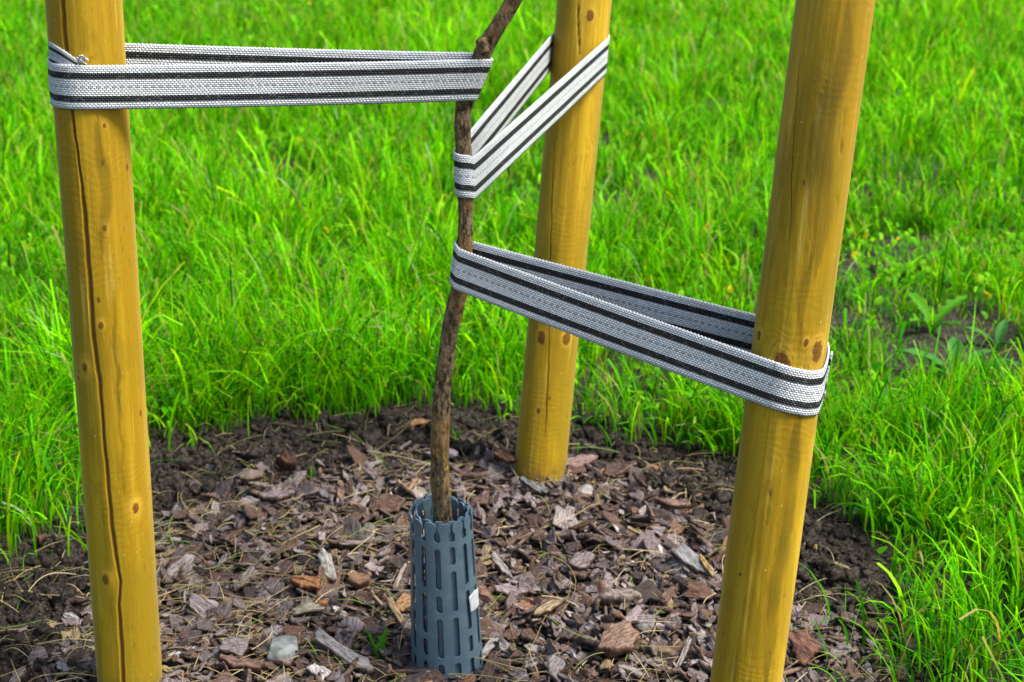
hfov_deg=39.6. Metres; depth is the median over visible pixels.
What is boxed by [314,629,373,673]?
wood stick
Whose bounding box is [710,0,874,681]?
wooden stake
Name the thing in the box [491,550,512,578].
wood stick
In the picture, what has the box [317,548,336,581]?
wood splinter
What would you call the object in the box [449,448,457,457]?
stone
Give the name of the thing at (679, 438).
weed
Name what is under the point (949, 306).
weed
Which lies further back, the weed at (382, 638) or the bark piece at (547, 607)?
the bark piece at (547, 607)
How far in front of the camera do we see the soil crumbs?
2.22 m
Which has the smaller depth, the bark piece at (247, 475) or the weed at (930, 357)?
the bark piece at (247, 475)
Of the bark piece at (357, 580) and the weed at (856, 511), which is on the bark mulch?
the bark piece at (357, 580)
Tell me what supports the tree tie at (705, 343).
attached to the wooden stake at (825, 72)
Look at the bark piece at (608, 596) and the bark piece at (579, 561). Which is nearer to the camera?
the bark piece at (608, 596)
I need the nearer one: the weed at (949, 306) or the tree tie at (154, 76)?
the tree tie at (154, 76)
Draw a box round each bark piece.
[37,533,46,544]
[218,654,264,673]
[235,468,262,481]
[258,489,295,502]
[275,450,296,471]
[289,575,319,591]
[292,602,325,615]
[314,600,327,608]
[346,571,369,588]
[494,448,515,464]
[534,597,566,617]
[566,454,597,468]
[567,550,594,570]
[596,587,641,607]
[597,619,638,657]
[654,498,690,508]
[788,630,819,667]
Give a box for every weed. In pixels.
[158,273,204,298]
[308,465,315,478]
[364,628,387,659]
[451,427,463,442]
[665,428,685,446]
[853,488,872,516]
[878,251,927,275]
[899,337,1020,378]
[906,291,967,329]
[963,319,1014,347]
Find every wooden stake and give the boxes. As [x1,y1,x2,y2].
[45,0,162,681]
[514,0,611,484]
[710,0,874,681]
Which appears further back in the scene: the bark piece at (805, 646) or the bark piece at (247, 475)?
the bark piece at (247, 475)
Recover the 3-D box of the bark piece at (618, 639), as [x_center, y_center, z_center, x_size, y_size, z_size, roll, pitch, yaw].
[0.134,0.374,1.789,0.056,0.036,0.040,-13,25,-30]
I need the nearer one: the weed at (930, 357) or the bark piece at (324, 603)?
the bark piece at (324, 603)
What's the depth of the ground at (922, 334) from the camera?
2.41 m
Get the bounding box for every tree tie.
[47,42,493,109]
[449,240,832,416]
[453,32,609,198]
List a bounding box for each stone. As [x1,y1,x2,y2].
[266,635,297,661]
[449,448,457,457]
[577,484,593,494]
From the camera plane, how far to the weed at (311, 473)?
2.25 m
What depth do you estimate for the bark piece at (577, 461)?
2.28 m
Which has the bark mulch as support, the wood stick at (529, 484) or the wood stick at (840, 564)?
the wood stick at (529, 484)
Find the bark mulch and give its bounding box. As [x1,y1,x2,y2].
[9,435,935,681]
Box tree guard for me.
[409,494,482,681]
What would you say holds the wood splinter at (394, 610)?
on the bark mulch
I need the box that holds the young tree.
[430,0,521,670]
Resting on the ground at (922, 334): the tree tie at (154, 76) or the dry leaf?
the dry leaf
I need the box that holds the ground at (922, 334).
[0,0,1023,681]
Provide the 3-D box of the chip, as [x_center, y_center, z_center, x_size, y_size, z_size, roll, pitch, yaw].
[0.253,0.307,1.980,0.026,0.027,0.072,-18,28,-39]
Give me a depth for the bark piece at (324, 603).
1.90 m
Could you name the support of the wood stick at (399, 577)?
on the bark mulch
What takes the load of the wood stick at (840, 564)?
on the ground at (922, 334)
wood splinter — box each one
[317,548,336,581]
[385,596,403,625]
[699,553,713,578]
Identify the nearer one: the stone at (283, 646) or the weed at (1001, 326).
the stone at (283, 646)
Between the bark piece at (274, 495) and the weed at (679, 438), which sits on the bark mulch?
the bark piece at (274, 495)
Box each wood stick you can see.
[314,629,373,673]
[393,563,406,590]
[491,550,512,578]
[518,476,545,495]
[830,562,849,568]
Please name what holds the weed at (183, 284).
on the ground at (922, 334)
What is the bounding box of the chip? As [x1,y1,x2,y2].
[671,542,715,576]
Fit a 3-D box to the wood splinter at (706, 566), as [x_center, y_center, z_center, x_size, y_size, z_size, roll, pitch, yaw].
[0.269,0.311,1.968,0.008,0.014,0.049,-8,23,-18]
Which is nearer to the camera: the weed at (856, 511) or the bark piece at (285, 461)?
the weed at (856, 511)
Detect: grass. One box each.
[0,0,1023,681]
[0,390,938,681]
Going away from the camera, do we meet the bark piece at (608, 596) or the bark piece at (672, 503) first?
the bark piece at (608, 596)
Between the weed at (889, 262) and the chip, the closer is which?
the chip
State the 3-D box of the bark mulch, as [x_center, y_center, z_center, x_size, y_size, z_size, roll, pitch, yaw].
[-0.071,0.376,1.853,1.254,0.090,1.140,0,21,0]
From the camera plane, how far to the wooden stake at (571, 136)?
2.13 m
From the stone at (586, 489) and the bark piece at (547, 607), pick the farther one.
the stone at (586, 489)
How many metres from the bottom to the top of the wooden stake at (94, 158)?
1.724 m
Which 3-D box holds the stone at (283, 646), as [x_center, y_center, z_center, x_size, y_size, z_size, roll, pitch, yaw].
[-0.290,0.392,1.798,0.040,0.031,0.047,-2,22,-6]
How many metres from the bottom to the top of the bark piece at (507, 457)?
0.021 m
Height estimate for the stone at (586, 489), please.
0.022 m
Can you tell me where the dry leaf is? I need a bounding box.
[408,418,427,427]
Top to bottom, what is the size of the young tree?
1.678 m
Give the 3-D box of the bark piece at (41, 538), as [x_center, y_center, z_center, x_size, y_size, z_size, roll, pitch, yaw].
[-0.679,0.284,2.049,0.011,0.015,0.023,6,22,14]
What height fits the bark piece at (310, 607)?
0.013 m
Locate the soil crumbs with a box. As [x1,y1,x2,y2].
[0,397,970,681]
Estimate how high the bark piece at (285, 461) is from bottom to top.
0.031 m
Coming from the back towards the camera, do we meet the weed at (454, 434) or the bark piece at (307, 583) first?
the weed at (454, 434)
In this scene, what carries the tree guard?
on the ground at (922, 334)
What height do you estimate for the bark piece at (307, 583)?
0.021 m
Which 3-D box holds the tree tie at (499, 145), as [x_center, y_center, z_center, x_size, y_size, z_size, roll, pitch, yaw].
[0.014,-0.314,1.857,0.087,0.095,0.635,7,23,17]
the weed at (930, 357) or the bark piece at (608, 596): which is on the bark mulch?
the bark piece at (608, 596)
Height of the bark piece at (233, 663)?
0.023 m

